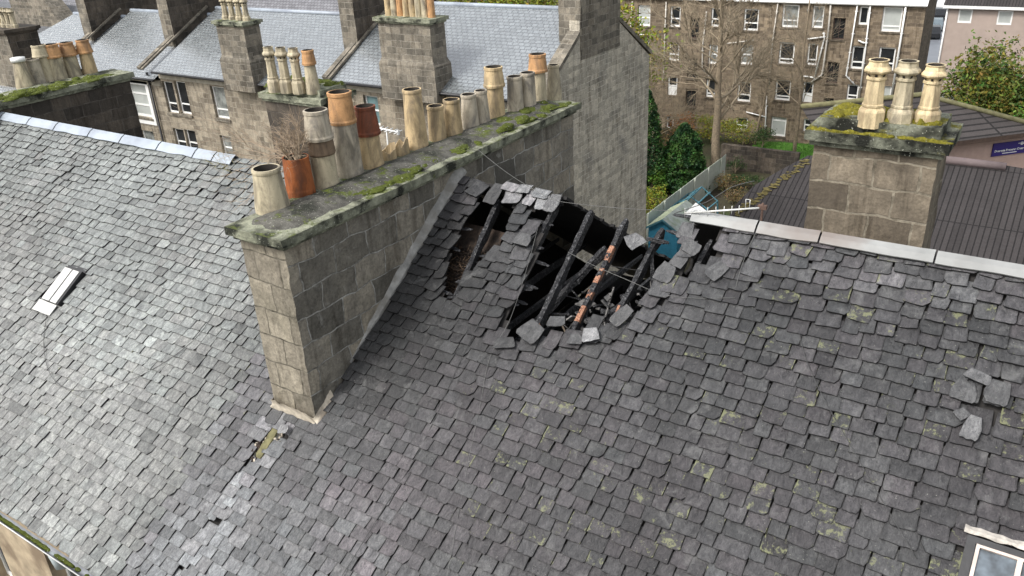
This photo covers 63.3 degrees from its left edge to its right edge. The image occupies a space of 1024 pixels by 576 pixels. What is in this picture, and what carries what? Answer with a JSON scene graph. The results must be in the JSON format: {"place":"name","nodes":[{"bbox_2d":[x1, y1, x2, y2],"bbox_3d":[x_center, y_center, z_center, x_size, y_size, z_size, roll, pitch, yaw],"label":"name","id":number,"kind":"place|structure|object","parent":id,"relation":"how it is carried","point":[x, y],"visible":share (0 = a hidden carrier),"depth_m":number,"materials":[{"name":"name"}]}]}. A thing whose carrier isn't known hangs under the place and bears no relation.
{"place":"outdoors","nodes":[
{"label":"outdoors","id":0,"kind":"place"},
{"bbox_2d":[0,7,81,92],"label":"side house","id":1,"kind":"structure","parent":0,"point":[17,39],"depth_m":43.01,"materials":[{"name":"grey stone"}]},
{"bbox_2d":[0,0,435,11],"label":"terrace","id":2,"kind":"structure","parent":0,"point":[322,5],"depth_m":65.68,"materials":[{"name":"stone"}]},
{"bbox_2d":[145,0,384,163],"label":"terraced house","id":3,"kind":"structure","parent":0,"point":[213,63],"depth_m":41.21,"materials":[{"name":"grey stone"}]},
{"bbox_2d":[164,81,180,116],"bbox_3d":[-18.028,-10.040,43.970,1.060,1.812,0.270,14,31,31],"label":"window","id":4,"kind":"structure","parent":3,"relation":"in","point":[168,85],"depth_m":44.11,"materials":[{"name":"glass"}]},
{"bbox_2d":[175,128,186,145],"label":"window","id":5,"kind":"structure","parent":3,"relation":"in","point":[179,132],"depth_m":45.04,"materials":[{"name":"glass"}]},
{"bbox_2d":[176,81,192,117],"bbox_3d":[-17.140,-9.874,43.394,1.091,1.857,0.270,14,31,31],"label":"window","id":6,"kind":"structure","parent":3,"relation":"in","point":[182,91],"depth_m":43.53,"materials":[{"name":"glass"}]},
{"bbox_2d":[187,130,197,147],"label":"window","id":7,"kind":"structure","parent":3,"relation":"in","point":[191,134],"depth_m":44.52,"materials":[{"name":"glass"}]},
{"bbox_2d":[212,86,231,122],"bbox_3d":[-14.664,-9.282,41.858,1.227,1.762,0.270,14,31,31],"label":"window","id":8,"kind":"structure","parent":3,"relation":"in","point":[219,94],"depth_m":41.99,"materials":[{"name":"glass"}]},
{"bbox_2d":[222,136,233,154],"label":"window","id":9,"kind":"structure","parent":3,"relation":"in","point":[228,145],"depth_m":43.03,"materials":[{"name":"glass"}]},
{"bbox_2d":[436,0,802,279],"bbox_3d":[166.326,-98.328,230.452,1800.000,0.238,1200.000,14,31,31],"label":"ground","id":10,"kind":"structure","parent":0,"point":[720,198],"depth_m":62.76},
{"bbox_2d":[0,0,77,33],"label":"corner house","id":11,"kind":"structure","parent":10,"relation":"on","point":[45,14],"depth_m":69.32,"materials":[{"name":"stone"}]},
{"bbox_2d":[38,0,159,79],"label":"terraced house","id":12,"kind":"structure","parent":10,"relation":"on","point":[94,22],"depth_m":50.34,"materials":[{"name":"grey stone"}]},
{"bbox_2d":[78,0,241,143],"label":"terraced house","id":13,"kind":"structure","parent":10,"relation":"on","point":[139,43],"depth_m":45.75,"materials":[{"name":"grey stone"}]},
{"bbox_2d":[130,84,153,120],"bbox_3d":[-20.352,-10.238,45.601,1.851,1.958,0.270,14,31,31],"label":"window","id":14,"kind":"structure","parent":13,"relation":"in","point":[139,91],"depth_m":45.73,"materials":[{"name":"white paint"}]},
{"bbox_2d":[143,130,154,139],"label":"window","id":15,"kind":"structure","parent":13,"relation":"in","point":[147,134],"depth_m":46.66,"materials":[{"name":"glass"}]},
{"bbox_2d":[0,39,576,575],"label":"neighbouring tenement","id":16,"kind":"structure","parent":10,"relation":"on","point":[122,259],"depth_m":15.72,"materials":[{"name":"stone"}]},
{"bbox_2d":[0,547,12,575],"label":"window","id":17,"kind":"structure","parent":16,"relation":"in","point":[2,556],"depth_m":17.95,"materials":[{"name":"white paint"}]},
{"bbox_2d":[43,305,218,390],"bbox_3d":[-7.550,0.989,15.367,4.384,1.359,1.465,7,28,19],"label":"roof cable","id":18,"kind":"object","parent":16,"relation":"on","point":[126,381],"visible":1,"depth_m":14.90,"materials":[{"name":"rubber"}]},
{"bbox_2d":[380,126,401,144],"bbox_3d":[-3.150,-2.969,21.799,0.816,2.520,0.321,14,31,31],"label":"television aerial","id":19,"kind":"object","parent":16,"relation":"attached to","point":[397,131],"visible":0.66,"depth_m":21.23,"materials":[{"name":"white paint"}]},
{"bbox_2d":[438,0,501,3],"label":"garden tree","id":20,"kind":"object","parent":10,"relation":"on","point":[468,1],"visible":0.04,"depth_m":85.53,"materials":[{"name":"green plant"}]},
{"bbox_2d":[331,0,651,296],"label":"terraced house","id":21,"kind":"structure","parent":10,"relation":"on","point":[597,51],"depth_m":34.44,"materials":[{"name":"grey stone"}]},
{"bbox_2d":[365,95,380,125],"bbox_3d":[-6.074,-7.692,36.282,0.996,1.446,0.270,14,31,31],"label":"window","id":22,"kind":"structure","parent":21,"relation":"in","point":[369,99],"depth_m":36.22,"materials":[{"name":"glass"}]},
{"bbox_2d":[489,0,555,5],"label":"garden tree","id":23,"kind":"object","parent":10,"relation":"on","point":[531,2],"visible":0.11,"depth_m":81.47,"materials":[{"name":"green plant"}]},
{"bbox_2d":[180,52,1023,575],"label":"burnt tenement","id":24,"kind":"structure","parent":10,"relation":"on","point":[682,432],"depth_m":11.50,"materials":[{"name":"stone"}]},
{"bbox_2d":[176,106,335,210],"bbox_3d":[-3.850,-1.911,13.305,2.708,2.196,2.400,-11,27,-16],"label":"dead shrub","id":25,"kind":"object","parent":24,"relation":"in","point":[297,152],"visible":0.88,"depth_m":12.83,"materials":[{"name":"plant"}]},
{"bbox_2d":[277,424,288,433],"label":"loose slate","id":26,"kind":"object","parent":24,"relation":"on","point":[283,428],"visible":1,"depth_m":12.82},
{"bbox_2d":[342,260,514,575],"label":"roof cable","id":27,"kind":"object","parent":24,"relation":"attached to","point":[432,423],"visible":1,"depth_m":12.02,"materials":[{"name":"rubber"}]},
{"bbox_2d":[483,183,501,204],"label":"loose slate","id":28,"kind":"object","parent":24,"relation":"on","point":[492,195],"visible":1,"depth_m":14.02,"materials":[{"name":"stone"}]},
{"bbox_2d":[447,228,537,574],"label":"roof cable","id":29,"kind":"object","parent":24,"relation":"on","point":[481,397],"visible":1,"depth_m":11.96,"materials":[{"name":"rubber"}]},
{"bbox_2d":[493,337,514,348],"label":"loose slate","id":30,"kind":"object","parent":24,"relation":"on","point":[504,342],"visible":1,"depth_m":12.24,"materials":[{"name":"stone"}]},
{"bbox_2d":[511,232,530,246],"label":"loose slate","id":31,"kind":"object","parent":24,"relation":"on","point":[522,238],"visible":1,"depth_m":13.16,"materials":[{"name":"stone"}]},
{"bbox_2d":[516,319,544,343],"bbox_3d":[0.272,0.631,12.150,0.314,0.211,0.377,-21,31,-32],"label":"loose slate","id":32,"kind":"object","parent":24,"relation":"on","point":[531,331],"visible":1,"depth_m":12.14,"materials":[{"name":"stone"}]},
{"bbox_2d":[543,194,561,212],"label":"loose slate","id":33,"kind":"object","parent":24,"relation":"on","point":[550,205],"visible":1,"depth_m":13.42,"materials":[{"name":"stone"}]},
{"bbox_2d":[546,316,564,326],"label":"loose slate","id":34,"kind":"object","parent":24,"relation":"on","point":[555,321],"visible":1,"depth_m":12.13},
{"bbox_2d":[566,333,581,343],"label":"loose slate","id":35,"kind":"object","parent":24,"relation":"on","point":[574,338],"visible":1,"depth_m":11.81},
{"bbox_2d":[480,151,679,211],"bbox_3d":[0.811,-1.619,13.154,4.053,0.451,0.359,19,34,38],"label":"roof cable","id":36,"kind":"object","parent":24,"relation":"attached to","point":[575,203],"visible":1,"depth_m":12.83,"materials":[{"name":"grey metal"}]},
{"bbox_2d":[582,327,599,341],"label":"loose slate","id":37,"kind":"object","parent":24,"relation":"on","point":[590,334],"visible":1,"depth_m":11.74,"materials":[{"name":"stone"}]},
{"bbox_2d":[609,304,633,326],"bbox_3d":[1.551,0.390,11.772,0.316,0.229,0.209,-15,28,-23],"label":"loose slate","id":38,"kind":"object","parent":24,"relation":"on","point":[620,316],"visible":1,"depth_m":11.77,"materials":[{"name":"stone"}]},
{"bbox_2d":[624,232,646,250],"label":"loose slate","id":39,"kind":"object","parent":24,"relation":"on","point":[633,241],"visible":1,"depth_m":12.32,"materials":[{"name":"stone"}]},
{"bbox_2d":[652,261,675,283],"bbox_3d":[2.196,-0.224,11.910,0.276,0.211,0.291,-23,33,-35],"label":"loose slate","id":40,"kind":"object","parent":24,"relation":"on","point":[665,271],"visible":1,"depth_m":11.91,"materials":[{"name":"stone"}]},
{"bbox_2d":[669,249,687,268],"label":"loose slate","id":41,"kind":"object","parent":24,"relation":"on","point":[677,262],"visible":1,"depth_m":11.95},
{"bbox_2d":[676,222,694,237],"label":"loose slate","id":42,"kind":"object","parent":24,"relation":"on","point":[686,229],"visible":1,"depth_m":12.21,"materials":[{"name":"stone"}]},
{"bbox_2d":[681,238,701,255],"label":"loose slate","id":43,"kind":"object","parent":24,"relation":"on","point":[689,246],"visible":1,"depth_m":11.97,"materials":[{"name":"stone"}]},
{"bbox_2d":[704,261,728,280],"bbox_3d":[2.858,-0.242,11.603,0.290,0.190,0.226,-18,30,-27],"label":"loose slate","id":44,"kind":"object","parent":24,"relation":"on","point":[716,271],"visible":1,"depth_m":11.59,"materials":[{"name":"stone"}]},
{"bbox_2d":[684,199,767,220],"bbox_3d":[3.087,-1.093,12.014,1.200,0.552,0.144,14,31,31],"label":"television aerial","id":45,"kind":"object","parent":24,"relation":"attached to","point":[762,207],"visible":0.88,"depth_m":11.81,"materials":[{"name":"metal"}]},
{"bbox_2d":[798,330,916,558],"bbox_3d":[3.971,1.729,9.804,0.103,1.330,2.757,-8,26,-9],"label":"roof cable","id":46,"kind":"object","parent":24,"relation":"on","point":[854,451],"visible":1,"depth_m":9.67,"materials":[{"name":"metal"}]},
{"bbox_2d":[953,407,970,420],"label":"loose slate","id":47,"kind":"object","parent":24,"relation":"on","point":[961,414],"visible":1,"depth_m":9.49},
{"bbox_2d":[949,379,976,403],"bbox_3d":[5.237,1.189,9.622,0.277,0.149,0.256,14,31,31],"label":"loose slate","id":48,"kind":"object","parent":24,"relation":"on","point":[962,390],"visible":1,"depth_m":9.62,"materials":[{"name":"stone"}]},
{"bbox_2d":[959,415,981,440],"bbox_3d":[5.198,1.581,9.376,0.192,0.172,0.273,20,34,39],"label":"loose slate","id":49,"kind":"object","parent":24,"relation":"on","point":[971,428],"visible":1,"depth_m":9.37,"materials":[{"name":"stone"}]},
{"bbox_2d":[963,367,991,385],"bbox_3d":[5.413,1.026,9.648,0.143,0.116,0.287,-26,34,-38],"label":"loose slate","id":50,"kind":"object","parent":24,"relation":"on","point":[974,374],"visible":1,"depth_m":9.64,"materials":[{"name":"stone"}]},
{"bbox_2d":[983,379,1010,406],"bbox_3d":[5.539,1.193,9.482,0.263,0.176,0.289,14,31,31],"label":"loose slate","id":51,"kind":"object","parent":24,"relation":"on","point":[996,392],"visible":1,"depth_m":9.47,"materials":[{"name":"stone"}]},
{"bbox_2d":[620,0,682,87],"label":"garden tree","id":52,"kind":"object","parent":10,"relation":"on","point":[632,21],"visible":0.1,"depth_m":65.65,"materials":[{"name":"green plant"}]},
{"bbox_2d":[646,89,666,196],"bbox_3d":[9.835,-10.512,59.793,3.271,7.680,3.084,-8,26,-10],"label":"conifer","id":53,"kind":"object","parent":10,"relation":"on","point":[654,125],"visible":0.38,"depth_m":59.21,"materials":[{"name":"green plant"}]},
{"bbox_2d":[646,184,667,217],"bbox_3d":[9.235,-5.667,55.523,2.704,2.584,2.538,14,31,31],"label":"garden shrub","id":54,"kind":"object","parent":10,"relation":"on","point":[650,204],"visible":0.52,"depth_m":55.08,"materials":[{"name":"green plant"}]},
{"bbox_2d":[647,165,667,190],"bbox_3d":[10.449,-7.770,60.158,2.133,2.181,1.899,14,31,31],"label":"garden shrub","id":55,"kind":"object","parent":10,"relation":"on","point":[659,178],"visible":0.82,"depth_m":59.65,"materials":[{"name":"green plant"}]},
{"bbox_2d":[659,123,677,148],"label":"garden shrub","id":56,"kind":"object","parent":10,"relation":"on","point":[666,138],"visible":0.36,"depth_m":68.90,"materials":[{"name":"brown plant"}]},
{"bbox_2d":[665,111,698,131],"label":"garden shrub","id":57,"kind":"object","parent":10,"relation":"on","point":[683,121],"visible":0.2,"depth_m":70.99,"materials":[{"name":"brown plant"}]},
{"bbox_2d":[654,122,710,193],"bbox_3d":[12.457,-9.538,60.328,4.576,5.188,4.302,14,31,31],"label":"conifer","id":58,"kind":"object","parent":10,"relation":"on","point":[685,163],"visible":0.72,"depth_m":59.47,"materials":[{"name":"green plant"}]},
{"bbox_2d":[646,154,725,243],"bbox_3d":[12.235,-6.339,57.094,0.140,2.100,13.645,14,31,31],"label":"board fence","id":59,"kind":"object","parent":10,"relation":"on","point":[704,179],"visible":0.55,"depth_m":57.91,"materials":[{"name":"wood"}]},
{"bbox_2d":[649,29,722,161],"bbox_3d":[11.406,-14.652,64.486,8.664,10.645,6.449,14,31,31],"label":"bare tree","id":60,"kind":"object","parent":10,"relation":"on","point":[672,117],"visible":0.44,"depth_m":64.15,"materials":[{"name":"brown plant"}]},
{"bbox_2d":[667,186,717,213],"bbox_3d":[11.928,-5.175,54.790,2.271,2.125,3.718,14,31,31],"label":"greenhouse frame","id":61,"kind":"object","parent":10,"relation":"on","point":[691,195],"visible":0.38,"depth_m":55.08,"materials":[{"name":"teal paint"}]},
{"bbox_2d":[691,114,736,143],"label":"garden shrub","id":62,"kind":"object","parent":10,"relation":"on","point":[707,132],"visible":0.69,"depth_m":70.69,"materials":[{"name":"green plant"}]},
{"bbox_2d":[636,0,809,185],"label":"bare tree","id":63,"kind":"object","parent":10,"relation":"on","point":[718,107],"visible":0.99,"depth_m":57.88,"materials":[{"name":"brown plant"}]},
{"bbox_2d":[713,171,744,191],"bbox_3d":[15.754,-7.687,60.172,2.482,1.499,1.810,0,26,7],"label":"garden shrub","id":64,"kind":"object","parent":10,"relation":"on","point":[725,184],"visible":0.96,"depth_m":60.02,"materials":[{"name":"brown plant"}]},
{"bbox_2d":[722,185,746,203],"bbox_3d":[15.550,-6.477,57.977,1.869,1.272,2.043,-15,28,-22],"label":"garden shrub","id":65,"kind":"object","parent":10,"relation":"on","point":[732,196],"visible":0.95,"depth_m":57.78,"materials":[{"name":"brown plant"}]},
{"bbox_2d":[725,155,747,173],"bbox_3d":[17.213,-9.393,63.721,1.956,1.305,1.603,14,31,31],"label":"garden shrub","id":66,"kind":"object","parent":10,"relation":"on","point":[735,166],"visible":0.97,"depth_m":63.73,"materials":[{"name":"green plant"}]},
{"bbox_2d":[720,116,765,144],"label":"garden shrub","id":67,"kind":"object","parent":10,"relation":"on","point":[736,125],"visible":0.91,"depth_m":69.84,"materials":[{"name":"green plant"}]},
{"bbox_2d":[726,173,765,189],"bbox_3d":[17.003,-7.739,60.602,3.215,1.091,1.800,2,26,10],"label":"garden shrub","id":68,"kind":"object","parent":10,"relation":"on","point":[747,179],"visible":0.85,"depth_m":60.43,"materials":[{"name":"green plant"}]},
{"bbox_2d":[743,126,775,146],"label":"garden shrub","id":69,"kind":"object","parent":10,"relation":"on","point":[764,133],"visible":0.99,"depth_m":68.72,"materials":[{"name":"green plant"}]},
{"bbox_2d":[721,143,800,173],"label":"garden wall","id":70,"kind":"structure","parent":10,"relation":"on","point":[764,160],"depth_m":63.46,"materials":[{"name":"stone"}]},
{"bbox_2d":[728,33,799,144],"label":"bare tree","id":71,"kind":"object","parent":10,"relation":"on","point":[764,96],"visible":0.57,"depth_m":67.87,"materials":[{"name":"brown plant"}]},
{"bbox_2d":[620,0,936,143],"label":"apartment block","id":72,"kind":"structure","parent":10,"relation":"on","point":[894,31],"depth_m":67.62,"materials":[{"name":"brown stone"}]},
{"bbox_2d":[637,5,650,27],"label":"window","id":73,"kind":"structure","parent":72,"relation":"in","point":[641,7],"depth_m":73.57,"materials":[{"name":"white paint"}]},
{"bbox_2d":[668,76,676,94],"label":"window","id":74,"kind":"structure","parent":72,"relation":"in","point":[673,89],"depth_m":74.71,"materials":[{"name":"white paint"}]},
{"bbox_2d":[669,6,680,28],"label":"window","id":75,"kind":"structure","parent":72,"relation":"in","point":[676,13],"depth_m":72.05,"materials":[{"name":"glass"}]},
{"bbox_2d":[684,89,695,108],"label":"window","id":76,"kind":"structure","parent":72,"relation":"in","point":[688,94],"depth_m":74.24,"materials":[{"name":"black glass"}]},
{"bbox_2d":[688,18,698,39],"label":"window","id":77,"kind":"structure","parent":72,"relation":"in","point":[694,37],"depth_m":71.59,"materials":[{"name":"black glass"}]},
{"bbox_2d":[704,79,714,98],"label":"window","id":78,"kind":"structure","parent":72,"relation":"in","point":[712,84],"depth_m":72.83,"materials":[{"name":"white paint"}]},
{"bbox_2d":[707,45,717,65],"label":"window","id":79,"kind":"structure","parent":72,"relation":"in","point":[711,61],"depth_m":71.50,"materials":[{"name":"white paint"}]},
{"bbox_2d":[711,8,719,28],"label":"window","id":80,"kind":"structure","parent":72,"relation":"in","point":[714,14],"depth_m":70.19,"materials":[{"name":"white paint"}]},
{"bbox_2d":[735,82,750,103],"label":"window","id":81,"kind":"structure","parent":72,"relation":"in","point":[746,98],"depth_m":71.40,"materials":[{"name":"white paint"}]},
{"bbox_2d":[740,45,752,65],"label":"window","id":82,"kind":"structure","parent":72,"relation":"in","point":[745,60],"depth_m":70.10,"materials":[{"name":"white paint"}]},
{"bbox_2d":[742,9,758,32],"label":"window","id":83,"kind":"structure","parent":72,"relation":"in","point":[747,15],"depth_m":68.63,"materials":[{"name":"white paint"}]},
{"bbox_2d":[770,117,786,138],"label":"window","id":84,"kind":"structure","parent":72,"relation":"in","point":[778,123],"depth_m":70.83,"materials":[{"name":"glass"}]},
{"bbox_2d":[773,80,790,102],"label":"window","id":85,"kind":"structure","parent":72,"relation":"in","point":[784,96],"depth_m":69.51,"materials":[{"name":"glass"}]},
{"bbox_2d":[777,42,794,65],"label":"window","id":86,"kind":"structure","parent":72,"relation":"in","point":[782,44],"depth_m":68.10,"materials":[{"name":"white paint"}]},
{"bbox_2d":[780,4,799,29],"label":"window","id":87,"kind":"structure","parent":72,"relation":"in","point":[795,8],"depth_m":66.78,"materials":[{"name":"glass"}]},
{"bbox_2d":[802,82,813,101],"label":"window","id":88,"kind":"structure","parent":72,"relation":"in","point":[807,98],"depth_m":68.38,"materials":[{"name":"glass"}]},
{"bbox_2d":[806,43,817,66],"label":"window","id":89,"kind":"structure","parent":72,"relation":"in","point":[816,47],"depth_m":67.06,"materials":[{"name":"white paint"}]},
{"bbox_2d":[810,6,824,29],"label":"window","id":90,"kind":"structure","parent":72,"relation":"in","point":[820,25],"depth_m":65.71,"materials":[{"name":"glass"}]},
{"bbox_2d":[824,62,839,84],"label":"window","id":91,"kind":"structure","parent":72,"relation":"in","point":[832,66],"depth_m":66.72,"materials":[{"name":"brown glass"}]},
{"bbox_2d":[830,18,845,41],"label":"window","id":92,"kind":"structure","parent":72,"relation":"in","point":[840,35],"depth_m":65.20,"materials":[{"name":"black glass"}]},
{"bbox_2d":[846,84,858,98],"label":"window","id":93,"kind":"structure","parent":72,"relation":"in","point":[852,91],"depth_m":66.44,"materials":[{"name":"white paint"}]},
{"bbox_2d":[848,46,864,70],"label":"window","id":94,"kind":"structure","parent":72,"relation":"in","point":[858,51],"depth_m":65.26,"materials":[{"name":"glass"}]},
{"bbox_2d":[856,6,868,26],"bbox_3d":[27.019,-20.857,63.774,0.858,1.491,0.270,14,31,31],"label":"window","id":95,"kind":"structure","parent":72,"relation":"in","point":[863,16],"depth_m":63.86,"materials":[{"name":"white paint"}]},
{"bbox_2d":[879,47,895,72],"bbox_3d":[28.898,-17.626,64.081,1.354,1.859,0.270,14,31,31],"label":"window","id":96,"kind":"structure","parent":72,"relation":"in","point":[885,52],"depth_m":64.00,"materials":[{"name":"glass"}]},
{"bbox_2d":[879,7,903,33],"bbox_3d":[28.736,-20.249,62.813,1.556,1.935,0.270,14,31,31],"label":"window","id":97,"kind":"structure","parent":72,"relation":"in","point":[892,16],"depth_m":62.89,"materials":[{"name":"glass"}]},
{"bbox_2d":[741,0,861,150],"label":"bare tree","id":98,"kind":"object","parent":10,"relation":"on","point":[802,66],"visible":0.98,"depth_m":62.56,"materials":[{"name":"brown plant"}]},
{"bbox_2d":[800,92,1023,167],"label":"building","id":99,"kind":"structure","parent":10,"relation":"on","point":[984,130],"depth_m":47.28,"materials":[{"name":"brown tile"}]},
{"bbox_2d":[991,140,1023,156],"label":"sign board","id":100,"kind":"object","parent":99,"relation":"attached to","point":[1007,148],"visible":1,"depth_m":47.49,"materials":[{"name":"blue paint"}]},
{"bbox_2d":[940,29,1023,117],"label":"autumn tree","id":101,"kind":"object","parent":10,"relation":"on","point":[994,86],"visible":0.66,"depth_m":52.04,"materials":[{"name":"green plant"}]},
{"bbox_2d":[646,200,693,258],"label":"garden shed","id":102,"kind":"structure","parent":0,"point":[667,220],"depth_m":50.20,"materials":[{"name":"teal paint"}]},
{"bbox_2d":[686,203,705,214],"bbox_3d":[11.315,-4.581,50.817,1.000,0.630,1.800,14,31,31],"label":"white board","id":103,"kind":"object","parent":102,"relation":"on","point":[697,208],"visible":0.2,"depth_m":51.20,"materials":[{"name":"paint"}]},
{"bbox_2d":[752,141,813,158],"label":"lawn","id":104,"kind":"structure","parent":0,"point":[789,144],"depth_m":69.14,"materials":[{"name":"green plant"}]},
{"bbox_2d":[729,156,1023,264],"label":"building","id":105,"kind":"structure","parent":0,"point":[980,209],"depth_m":40.29,"materials":[{"name":"grey metal"}]},
{"bbox_2d":[922,19,952,99],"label":"road","id":106,"kind":"structure","parent":0,"point":[934,49],"depth_m":101.67,"materials":[{"name":"asphalt"}]},
{"bbox_2d":[931,25,941,38],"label":"parked car","id":107,"kind":"object","parent":106,"relation":"on","point":[936,31],"visible":0.54,"depth_m":107.12,"materials":[{"name":"black paint"}]},
{"bbox_2d":[933,17,943,30],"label":"parked car","id":108,"kind":"object","parent":106,"relation":"on","point":[938,21],"visible":0.48,"depth_m":112.22,"materials":[{"name":"paint"}]},
{"bbox_2d":[934,7,946,18],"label":"parked car","id":109,"kind":"object","parent":106,"relation":"on","point":[940,12],"visible":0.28,"depth_m":119.71,"materials":[{"name":"black paint"}]},
{"bbox_2d":[937,0,1023,93],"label":"rendered house","id":110,"kind":"structure","parent":0,"point":[963,18],"depth_m":78.52,"materials":[{"name":"pink paint"}]},
{"bbox_2d":[957,9,972,22],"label":"window","id":111,"kind":"structure","parent":110,"relation":"in","point":[965,15],"depth_m":78.96,"materials":[{"name":"glass"}]},
{"bbox_2d":[996,11,1013,24],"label":"window","id":112,"kind":"structure","parent":110,"relation":"in","point":[1004,17],"depth_m":77.28,"materials":[{"name":"glass"}]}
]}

